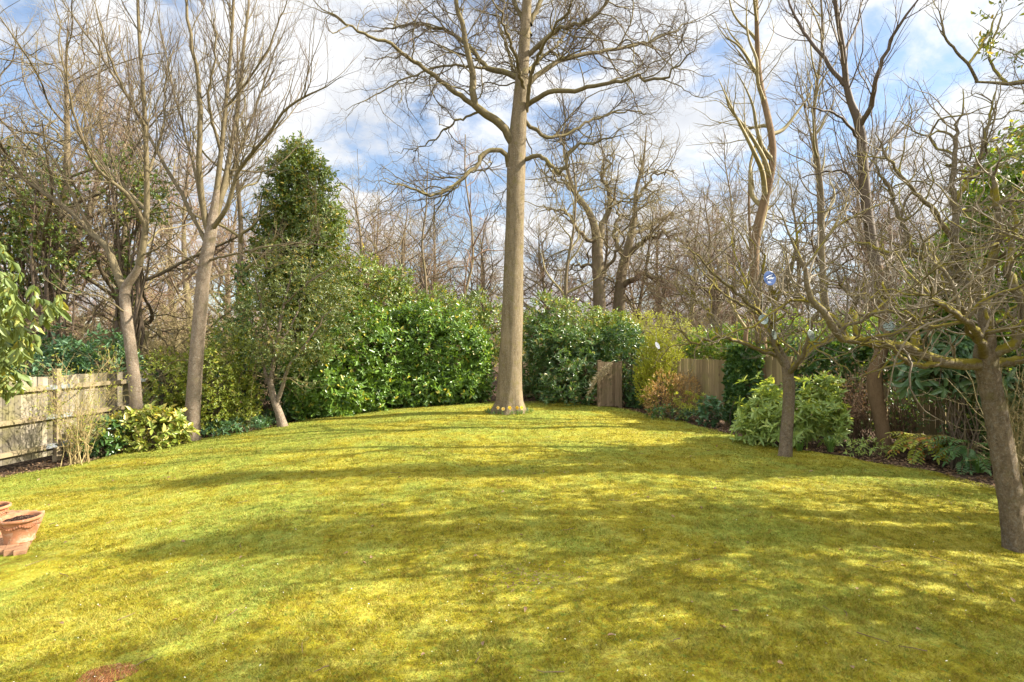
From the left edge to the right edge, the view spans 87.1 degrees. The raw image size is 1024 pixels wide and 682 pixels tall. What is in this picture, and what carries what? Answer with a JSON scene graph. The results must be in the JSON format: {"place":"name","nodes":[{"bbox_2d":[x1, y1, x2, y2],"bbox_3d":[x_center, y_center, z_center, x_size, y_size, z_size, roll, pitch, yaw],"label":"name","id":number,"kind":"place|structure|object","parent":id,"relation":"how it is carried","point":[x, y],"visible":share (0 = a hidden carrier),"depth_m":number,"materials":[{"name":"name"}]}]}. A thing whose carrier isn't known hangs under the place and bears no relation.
{"place":"outdoors","nodes":[
{"label":"outdoors","id":0,"kind":"place"},
{"bbox_2d":[0,400,1023,681],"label":"lawn","id":1,"kind":"structure","parent":0,"point":[16,573],"depth_m":5.04,"materials":[{"name":"green plant"}]},
{"bbox_2d":[0,510,44,556],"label":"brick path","id":2,"kind":"structure","parent":1,"relation":"on","point":[14,549],"depth_m":5.63,"materials":[{"name":"orange brick"}]},
{"bbox_2d":[0,511,43,544],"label":"terracotta pot","id":3,"kind":"object","parent":2,"relation":"on","point":[19,528],"visible":1,"depth_m":5.74,"materials":[{"name":"ceramic"}]},
{"bbox_2d":[77,662,139,681],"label":"soil patch","id":4,"kind":"object","parent":1,"relation":"on","point":[105,677],"visible":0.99,"depth_m":3.31,"materials":[{"name":"brown soil"}]},
{"bbox_2d":[632,163,891,456],"bbox_3d":[4.166,-0.754,9.441,3.808,5.694,6.961,0,0,43],"label":"apple tree","id":5,"kind":"object","parent":1,"relation":"on","point":[778,353],"visible":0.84,"depth_m":9.33,"materials":[{"name":"brown plant"}]},
{"bbox_2d":[680,35,1023,553],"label":"apple tree","id":6,"kind":"object","parent":1,"relation":"on","point":[986,362],"visible":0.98,"depth_m":5.25,"materials":[{"name":"brown plant"}]},
{"bbox_2d":[896,98,1023,264],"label":"apple tree","id":7,"kind":"object","parent":1,"relation":"on","point":[1006,232],"visible":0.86,"depth_m":4.81,"materials":[{"name":"brown plant"}]},
{"bbox_2d":[0,343,1023,486],"bbox_3d":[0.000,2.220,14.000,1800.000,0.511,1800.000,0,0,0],"label":"ground","id":8,"kind":"structure","parent":0,"point":[929,458],"depth_m":10.54,"materials":[{"name":"brown soil"}]},
{"bbox_2d":[0,137,58,369],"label":"ivy clad tree","id":9,"kind":"object","parent":8,"relation":"on","point":[10,229],"visible":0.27,"depth_m":14.90,"materials":[{"name":"green plant"}]},
{"bbox_2d":[0,242,71,404],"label":"drooping shrub","id":10,"kind":"object","parent":8,"relation":"on","point":[12,305],"visible":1,"depth_m":5.59,"materials":[{"name":"green plant"}]},
{"bbox_2d":[3,146,101,374],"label":"ivy clad tree","id":11,"kind":"object","parent":8,"relation":"on","point":[47,261],"visible":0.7,"depth_m":14.12,"materials":[{"name":"green plant"}]},
{"bbox_2d":[0,2,111,282],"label":"bare tree","id":12,"kind":"object","parent":8,"relation":"on","point":[1,105],"visible":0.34,"depth_m":15.98,"materials":[{"name":"brown plant"}]},
{"bbox_2d":[19,341,132,465],"bbox_3d":[-8.450,1.177,10.167,2.154,2.415,1.457,0,0,-31],"label":"twiggy bush","id":13,"kind":"object","parent":8,"relation":"on","point":[69,436],"visible":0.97,"depth_m":10.32,"materials":[{"name":"beige plant"}]},
{"bbox_2d":[1,322,163,401],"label":"evergreen shrub","id":14,"kind":"object","parent":8,"relation":"on","point":[83,362],"visible":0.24,"depth_m":12.17,"materials":[{"name":"green plant"}]},
{"bbox_2d":[0,105,180,337],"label":"bare tree","id":15,"kind":"object","parent":8,"relation":"on","point":[82,288],"visible":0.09,"depth_m":28.88,"materials":[{"name":"brown wood"}]},
{"bbox_2d":[0,19,196,331],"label":"bare tree","id":16,"kind":"object","parent":8,"relation":"on","point":[82,165],"visible":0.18,"depth_m":19.21,"materials":[{"name":"brown plant"}]},
{"bbox_2d":[0,0,198,450],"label":"bare tree","id":17,"kind":"object","parent":8,"relation":"on","point":[128,331],"visible":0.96,"depth_m":11.89,"materials":[{"name":"grey plant"}]},
{"bbox_2d":[66,414,133,457],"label":"dark shrub","id":18,"kind":"object","parent":8,"relation":"on","point":[109,450],"visible":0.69,"depth_m":11.12,"materials":[{"name":"green plant"}]},
{"bbox_2d":[0,369,204,465],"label":"wooden fence","id":19,"kind":"object","parent":8,"relation":"on","point":[19,442],"visible":0.38,"depth_m":10.65,"materials":[{"name":"brown wood"}]},
{"bbox_2d":[0,0,210,376],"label":"bare tree","id":20,"kind":"object","parent":8,"relation":"on","point":[65,143],"visible":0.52,"depth_m":14.94,"materials":[{"name":"brown plant"}]},
{"bbox_2d":[5,93,213,317],"bbox_3d":[-24.328,-6.282,32.895,11.086,17.457,12.858,0,0,-10],"label":"bare tree","id":21,"kind":"object","parent":8,"relation":"on","point":[146,256],"visible":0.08,"depth_m":33.47,"materials":[{"name":"brown plant"}]},
{"bbox_2d":[82,138,177,369],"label":"ivy clad tree","id":22,"kind":"object","parent":8,"relation":"on","point":[136,305],"visible":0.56,"depth_m":14.88,"materials":[{"name":"green plant"}]},
{"bbox_2d":[0,11,274,372],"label":"bare tree","id":23,"kind":"object","parent":8,"relation":"on","point":[92,246],"visible":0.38,"depth_m":16.45,"materials":[{"name":"brown plant"}]},
{"bbox_2d":[19,291,266,439],"bbox_3d":[-11.429,0.819,13.960,9.653,5.016,10.349,0,0,-26],"label":"thicket","id":24,"kind":"object","parent":8,"relation":"on","point":[180,351],"visible":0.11,"depth_m":13.40,"materials":[{"name":"green plant"}]},
{"bbox_2d":[102,400,199,452],"bbox_3d":[-7.895,1.896,11.758,1.812,1.241,1.528,0,0,-37],"label":"spotted laurel","id":25,"kind":"object","parent":8,"relation":"on","point":[178,429],"visible":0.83,"depth_m":11.57,"materials":[{"name":"green plant"}]},
{"bbox_2d":[66,165,257,346],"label":"bare tree","id":26,"kind":"object","parent":8,"relation":"on","point":[170,254],"visible":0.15,"depth_m":41.30,"materials":[{"name":"brown plant"}]},
{"bbox_2d":[137,346,208,425],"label":"yellow green shrub","id":27,"kind":"object","parent":8,"relation":"on","point":[167,359],"visible":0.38,"depth_m":12.90,"materials":[{"name":"green plant"}]},
{"bbox_2d":[4,274,348,414],"bbox_3d":[-9.734,0.660,15.556,11.499,5.574,10.725,0,0,-17],"label":"thicket","id":28,"kind":"object","parent":8,"relation":"on","point":[152,341],"visible":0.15,"depth_m":15.34,"materials":[{"name":"green plant"}]},
{"bbox_2d":[85,96,275,332],"bbox_3d":[-16.226,-5.594,28.002,12.982,16.003,8.640,0,0,-17],"label":"bare tree","id":29,"kind":"object","parent":8,"relation":"on","point":[183,251],"visible":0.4,"depth_m":28.21,"materials":[{"name":"brown wood"}]},
{"bbox_2d":[7,245,357,400],"bbox_3d":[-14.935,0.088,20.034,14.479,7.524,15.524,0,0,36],"label":"thicket","id":30,"kind":"object","parent":8,"relation":"on","point":[170,325],"visible":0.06,"depth_m":20.31,"materials":[{"name":"brown wood"}]},
{"bbox_2d":[108,147,277,351],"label":"bare tree","id":31,"kind":"object","parent":8,"relation":"on","point":[217,279],"visible":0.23,"depth_m":33.83,"materials":[{"name":"brown plant"}]},
{"bbox_2d":[112,6,299,413],"bbox_3d":[-8.890,-4.138,16.202,5.019,12.931,3.088,0,0,0],"label":"bare tree","id":32,"kind":"object","parent":8,"relation":"on","point":[240,236],"visible":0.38,"depth_m":16.02,"materials":[{"name":"brown plant"}]},
{"bbox_2d":[166,320,264,435],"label":"yellow green shrub","id":33,"kind":"object","parent":8,"relation":"on","point":[212,403],"visible":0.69,"depth_m":13.43,"materials":[{"name":"green plant"}]},
{"bbox_2d":[39,0,417,441],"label":"bare tree","id":34,"kind":"object","parent":8,"relation":"on","point":[212,219],"visible":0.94,"depth_m":12.36,"materials":[{"name":"grey plant"}]},
{"bbox_2d":[151,184,308,380],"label":"bare tree","id":35,"kind":"object","parent":8,"relation":"on","point":[228,276],"visible":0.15,"depth_m":29.34,"materials":[{"name":"brown wood"}]},
{"bbox_2d":[200,415,275,437],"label":"ground cover plant","id":36,"kind":"object","parent":8,"relation":"on","point":[261,422],"visible":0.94,"depth_m":13.29,"materials":[{"name":"green plant"}]},
{"bbox_2d":[204,317,318,423],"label":"evergreen shrub","id":37,"kind":"object","parent":8,"relation":"on","point":[267,399],"visible":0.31,"depth_m":15.27,"materials":[{"name":"green plant"}]},
{"bbox_2d":[205,236,380,426],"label":"holly tree","id":38,"kind":"object","parent":8,"relation":"on","point":[276,347],"visible":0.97,"depth_m":13.88,"materials":[{"name":"green plant"}]},
{"bbox_2d":[230,130,364,382],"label":"evergreen tree","id":39,"kind":"object","parent":8,"relation":"on","point":[297,216],"visible":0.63,"depth_m":16.98,"materials":[{"name":"green plant"}]},
{"bbox_2d":[297,243,430,370],"bbox_3d":[-5.005,-0.597,18.665,4.710,5.690,2.690,0,0,-26],"label":"evergreen shrub","id":40,"kind":"object","parent":8,"relation":"on","point":[392,291],"visible":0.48,"depth_m":18.67,"materials":[{"name":"green plant"}]},
{"bbox_2d":[316,149,436,307],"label":"bare tree","id":41,"kind":"object","parent":8,"relation":"on","point":[357,220],"visible":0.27,"depth_m":25.72,"materials":[{"name":"brown plant"}]},
{"bbox_2d":[336,181,423,304],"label":"bare tree","id":42,"kind":"object","parent":8,"relation":"on","point":[378,225],"visible":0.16,"depth_m":34.66,"materials":[{"name":"brown wood"}]},
{"bbox_2d":[291,173,481,354],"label":"bare tree","id":43,"kind":"object","parent":8,"relation":"on","point":[402,258],"visible":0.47,"depth_m":24.70,"materials":[{"name":"brown plant"}]},
{"bbox_2d":[278,296,496,422],"bbox_3d":[-3.837,0.498,17.337,6.969,3.961,3.327,0,0,-29],"label":"laurel hedge","id":44,"kind":"object","parent":8,"relation":"on","point":[409,375],"visible":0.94,"depth_m":17.01,"materials":[{"name":"green plant"}]},
{"bbox_2d":[321,184,466,311],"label":"bare tree","id":45,"kind":"object","parent":8,"relation":"on","point":[358,240],"visible":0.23,"depth_m":30.16,"materials":[{"name":"brown wood"}]},
{"bbox_2d":[398,156,456,350],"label":"bare tree","id":46,"kind":"object","parent":8,"relation":"on","point":[424,283],"visible":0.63,"depth_m":21.71,"materials":[{"name":"brown wood"}]},
{"bbox_2d":[384,183,482,359],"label":"bare tree","id":47,"kind":"object","parent":8,"relation":"on","point":[436,238],"visible":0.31,"depth_m":37.19,"materials":[{"name":"brown plant"}]},
{"bbox_2d":[372,210,500,344],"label":"bare tree","id":48,"kind":"object","parent":8,"relation":"on","point":[438,264],"visible":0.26,"depth_m":31.43,"materials":[{"name":"brown plant"}]},
{"bbox_2d":[406,281,501,380],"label":"evergreen shrub","id":49,"kind":"object","parent":8,"relation":"on","point":[483,314],"visible":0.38,"depth_m":19.73,"materials":[{"name":"green plant"}]},
{"bbox_2d":[430,122,502,305],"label":"bare tree","id":50,"kind":"object","parent":8,"relation":"on","point":[472,258],"visible":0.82,"depth_m":22.65,"materials":[{"name":"brown wood"}]},
{"bbox_2d":[419,183,562,379],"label":"bare tree","id":51,"kind":"object","parent":8,"relation":"on","point":[482,273],"visible":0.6,"depth_m":27.62,"materials":[{"name":"brown wood"}]},
{"bbox_2d":[241,0,750,414],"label":"tall tree","id":52,"kind":"object","parent":8,"relation":"on","point":[509,390],"visible":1,"depth_m":14.91,"materials":[{"name":"brown plant"}]},
{"bbox_2d":[2,269,1001,356],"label":"distant wood","id":53,"kind":"object","parent":8,"relation":"on","point":[441,312],"visible":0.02,"depth_m":58.67,"materials":[{"name":"plant"}]},
{"bbox_2d":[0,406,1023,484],"bbox_3d":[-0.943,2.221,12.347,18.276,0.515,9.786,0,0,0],"label":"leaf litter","id":54,"kind":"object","parent":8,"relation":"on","point":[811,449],"visible":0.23,"depth_m":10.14,"materials":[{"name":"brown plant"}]},
{"bbox_2d":[485,211,592,348],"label":"bare tree","id":55,"kind":"object","parent":8,"relation":"on","point":[556,280],"visible":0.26,"depth_m":33.53,"materials":[{"name":"brown plant"}]},
{"bbox_2d":[472,196,623,380],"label":"bare tree","id":56,"kind":"object","parent":8,"relation":"on","point":[543,282],"visible":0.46,"depth_m":26.73,"materials":[{"name":"brown wood"}]},
{"bbox_2d":[522,307,615,405],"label":"rhododendron","id":57,"kind":"object","parent":8,"relation":"on","point":[568,369],"visible":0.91,"depth_m":17.50,"materials":[{"name":"green plant"}]},
{"bbox_2d":[530,138,608,313],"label":"bare tree","id":58,"kind":"object","parent":8,"relation":"on","point":[565,281],"visible":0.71,"depth_m":20.05,"materials":[{"name":"brown wood"}]},
{"bbox_2d":[522,288,640,396],"bbox_3d":[2.325,0.079,19.140,4.666,3.912,2.532,0,0,0],"label":"evergreen shrub","id":59,"kind":"object","parent":8,"relation":"on","point":[600,321],"visible":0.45,"depth_m":18.77,"materials":[{"name":"green plant"}]},
{"bbox_2d":[523,164,679,374],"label":"bare tree","id":60,"kind":"object","parent":8,"relation":"on","point":[607,252],"visible":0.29,"depth_m":31.19,"materials":[{"name":"brown plant"}]},
{"bbox_2d":[499,66,705,367],"bbox_3d":[3.828,-5.667,26.552,9.398,15.635,8.027,0,0,0],"label":"oak tree","id":61,"kind":"object","parent":8,"relation":"on","point":[598,283],"visible":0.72,"depth_m":26.75,"materials":[{"name":"brown wood"}]},
{"bbox_2d":[597,360,621,407],"bbox_3d":[2.968,1.400,16.400,0.809,1.637,0.115,0,0,-17],"label":"wooden fence","id":62,"kind":"object","parent":8,"relation":"on","point":[608,394],"visible":0.89,"depth_m":16.37,"materials":[{"name":"brown wood"}]},
{"bbox_2d":[588,316,657,408],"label":"rhododendron","id":63,"kind":"object","parent":8,"relation":"on","point":[628,397],"visible":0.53,"depth_m":17.05,"materials":[{"name":"green plant"}]},
{"bbox_2d":[582,112,711,324],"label":"oak tree","id":64,"kind":"object","parent":8,"relation":"on","point":[619,293],"visible":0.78,"depth_m":28.23,"materials":[{"name":"brown wood"}]},
{"bbox_2d":[560,178,736,335],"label":"bare tree","id":65,"kind":"object","parent":8,"relation":"on","point":[627,298],"visible":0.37,"depth_m":30.28,"materials":[{"name":"brown plant"}]},
{"bbox_2d":[632,326,687,408],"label":"golden conifer","id":66,"kind":"object","parent":8,"relation":"on","point":[649,362],"visible":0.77,"depth_m":15.71,"materials":[{"name":"yellow plant"}]},
{"bbox_2d":[614,168,714,334],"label":"bare tree","id":67,"kind":"object","parent":8,"relation":"on","point":[656,252],"visible":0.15,"depth_m":33.84,"materials":[{"name":"brown plant"}]},
{"bbox_2d":[640,368,700,416],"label":"bronze shrub","id":68,"kind":"object","parent":8,"relation":"on","point":[662,389],"visible":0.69,"depth_m":14.61,"materials":[{"name":"brown plant"}]},
{"bbox_2d":[622,310,721,397],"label":"golden bush","id":69,"kind":"object","parent":8,"relation":"on","point":[651,321],"visible":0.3,"depth_m":20.26,"materials":[{"name":"yellow plant"}]},
{"bbox_2d":[644,402,704,420],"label":"shrub","id":70,"kind":"object","parent":8,"relation":"on","point":[682,415],"visible":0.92,"depth_m":13.80,"materials":[{"name":"green plant"}]},
{"bbox_2d":[579,175,794,357],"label":"bare tree","id":71,"kind":"object","parent":8,"relation":"on","point":[662,282],"visible":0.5,"depth_m":25.32,"materials":[{"name":"brown plant"}]},
{"bbox_2d":[677,358,727,424],"bbox_3d":[5.160,1.391,14.600,0.115,1.813,1.870,0,0,-24],"label":"wooden fence","id":72,"kind":"object","parent":8,"relation":"on","point":[709,373],"visible":0.53,"depth_m":14.48,"materials":[{"name":"brown wood"}]},
{"bbox_2d":[695,395,727,427],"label":"hydrangea","id":73,"kind":"object","parent":8,"relation":"on","point":[714,421],"visible":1,"depth_m":13.08,"materials":[{"name":"green plant"}]},
{"bbox_2d":[583,294,858,399],"bbox_3d":[7.901,0.603,18.342,10.924,5.295,10.189,0,0,35],"label":"thicket","id":74,"kind":"object","parent":8,"relation":"on","point":[704,319],"visible":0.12,"depth_m":19.34,"materials":[{"name":"green plant"}]},
{"bbox_2d":[643,169,802,336],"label":"bare tree","id":75,"kind":"object","parent":8,"relation":"on","point":[712,251],"visible":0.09,"depth_m":33.31,"materials":[{"name":"brown wood"}]},
{"bbox_2d":[671,116,791,330],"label":"bare tree","id":76,"kind":"object","parent":8,"relation":"on","point":[725,181],"visible":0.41,"depth_m":30.64,"materials":[{"name":"brown wood"}]},
{"bbox_2d":[624,157,849,351],"bbox_3d":[9.527,-3.042,24.733,10.791,10.594,8.482,0,0,-21],"label":"bare tree","id":77,"kind":"object","parent":8,"relation":"on","point":[714,293],"visible":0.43,"depth_m":23.72,"materials":[{"name":"brown plant"}]},
{"bbox_2d":[677,306,825,364],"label":"bright bush","id":78,"kind":"object","parent":8,"relation":"on","point":[714,353],"visible":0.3,"depth_m":16.58,"materials":[{"name":"green plant"}]},
{"bbox_2d":[715,152,788,341],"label":"bare tree","id":79,"kind":"object","parent":8,"relation":"on","point":[745,336],"visible":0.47,"depth_m":13.36,"materials":[{"name":"orange plant"}]},
{"bbox_2d":[684,0,828,406],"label":"bare tree","id":80,"kind":"object","parent":8,"relation":"on","point":[761,203],"visible":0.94,"depth_m":12.74,"materials":[{"name":"orange plant"}]},
{"bbox_2d":[726,356,793,426],"bbox_3d":[5.923,1.322,13.010,0.185,1.939,1.784,0,0,-29],"label":"wooden fence","id":81,"kind":"object","parent":8,"relation":"on","point":[773,368],"visible":0.09,"depth_m":12.58,"materials":[{"name":"brown wood"}]},
{"bbox_2d":[721,341,765,426],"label":"ivy","id":82,"kind":"object","parent":81,"relation":"attached to","point":[738,366],"visible":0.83,"depth_m":13.11,"materials":[{"name":"green plant"}]},
{"bbox_2d":[700,147,859,355],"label":"bare tree","id":83,"kind":"object","parent":8,"relation":"on","point":[793,208],"visible":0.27,"depth_m":26.71,"materials":[{"name":"brown plant"}]},
{"bbox_2d":[729,370,853,447],"bbox_3d":[5.588,1.385,10.895,2.404,1.589,1.690,0,0,0],"label":"pieris","id":84,"kind":"object","parent":8,"relation":"on","point":[757,423],"visible":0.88,"depth_m":10.66,"materials":[{"name":"green plant"}]},
{"bbox_2d":[717,33,898,331],"bbox_3d":[11.224,-5.184,20.990,6.467,14.864,6.883,0,0,14],"label":"bare tree","id":85,"kind":"object","parent":8,"relation":"on","point":[817,186],"visible":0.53,"depth_m":21.58,"materials":[{"name":"brown plant"}]},
{"bbox_2d":[776,0,881,419],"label":"bare tree","id":86,"kind":"object","parent":8,"relation":"on","point":[814,136],"visible":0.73,"depth_m":14.15,"materials":[{"name":"brown wood"}]},
{"bbox_2d":[778,328,904,435],"bbox_3d":[7.538,0.950,12.274,3.132,2.584,1.711,0,0,23],"label":"ivy hedge","id":87,"kind":"object","parent":8,"relation":"on","point":[865,353],"visible":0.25,"depth_m":12.08,"materials":[{"name":"green plant"}]},
{"bbox_2d":[798,353,903,444],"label":"brown bush","id":88,"kind":"object","parent":8,"relation":"on","point":[857,416],"visible":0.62,"depth_m":10.92,"materials":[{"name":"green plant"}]},
{"bbox_2d":[821,433,888,456],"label":"shrub","id":89,"kind":"object","parent":8,"relation":"on","point":[851,445],"visible":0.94,"depth_m":9.84,"materials":[{"name":"green plant"}]},
{"bbox_2d":[745,0,965,452],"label":"bare tree","id":90,"kind":"object","parent":8,"relation":"on","point":[875,394],"visible":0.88,"depth_m":10.50,"materials":[{"name":"orange plant"}]},
{"bbox_2d":[767,139,947,360],"bbox_3d":[16.359,-3.626,24.115,9.424,11.771,11.990,0,0,38],"label":"bare tree","id":91,"kind":"object","parent":8,"relation":"on","point":[852,247],"visible":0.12,"depth_m":24.13,"materials":[{"name":"brown wood"}]},
{"bbox_2d":[775,119,962,304],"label":"bare tree","id":92,"kind":"object","parent":8,"relation":"on","point":[858,209],"visible":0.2,"depth_m":23.58,"materials":[{"name":"brown wood"}]},
{"bbox_2d":[843,368,947,449],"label":"brown bush","id":93,"kind":"object","parent":8,"relation":"on","point":[904,422],"visible":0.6,"depth_m":10.58,"materials":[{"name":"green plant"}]},
{"bbox_2d":[880,431,950,464],"bbox_3d":[7.375,1.996,9.615,1.317,0.743,1.164,0,0,0],"label":"mahonia","id":94,"kind":"object","parent":8,"relation":"on","point":[914,441],"visible":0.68,"depth_m":9.53,"materials":[{"name":"green plant"}]},
{"bbox_2d":[819,119,1022,359],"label":"bare tree","id":95,"kind":"object","parent":8,"relation":"on","point":[923,224],"visible":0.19,"depth_m":19.18,"materials":[{"name":"brown wood"}]},
{"bbox_2d":[878,320,1023,470],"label":"leaved shrub","id":96,"kind":"object","parent":8,"relation":"on","point":[964,348],"visible":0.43,"depth_m":9.24,"materials":[{"name":"green plant"}]},
{"bbox_2d":[883,373,1022,450],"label":"wooden fence","id":97,"kind":"object","parent":8,"relation":"on","point":[932,427],"visible":0.09,"depth_m":10.96,"materials":[{"name":"brown wood"}]},
{"bbox_2d":[918,436,991,475],"bbox_3d":[7.534,1.917,8.954,1.278,0.658,1.194,0,0,28],"label":"mahonia","id":98,"kind":"object","parent":8,"relation":"on","point":[952,449],"visible":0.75,"depth_m":8.80,"materials":[{"name":"green plant"}]},
{"bbox_2d":[891,119,1023,457],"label":"evergreen shrub","id":99,"kind":"object","parent":8,"relation":"on","point":[971,195],"visible":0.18,"depth_m":9.82,"materials":[{"name":"green plant"}]},
{"bbox_2d":[895,19,1023,372],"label":"bare tree","id":100,"kind":"object","parent":8,"relation":"on","point":[1018,57],"visible":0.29,"depth_m":17.45,"materials":[{"name":"brown plant"}]},
{"bbox_2d":[913,340,1023,491],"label":"pale twiggy bush","id":101,"kind":"object","parent":8,"relation":"on","point":[1020,454],"visible":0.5,"depth_m":7.57,"materials":[{"name":"green plant"}]},
{"bbox_2d":[920,0,1023,224],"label":"holly tree","id":102,"kind":"object","parent":8,"relation":"on","point":[981,44],"visible":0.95,"depth_m":6.55,"materials":[{"name":"green plant"}]},
{"bbox_2d":[963,348,1023,473],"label":"dark shrub","id":103,"kind":"object","parent":8,"relation":"on","point":[984,434],"visible":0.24,"depth_m":9.20,"materials":[{"name":"green plant"}]},
{"bbox_2d":[0,0,1023,341],"label":"sky","id":104,"kind":"structure","parent":0,"point":[925,50],"materials":[{"name":"blue"}]},
{"bbox_2d":[26,434,1015,672],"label":"fallen twigs","id":105,"kind":"object","parent":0,"point":[561,530],"depth_m":4.59,"materials":[{"name":"brown wood"}]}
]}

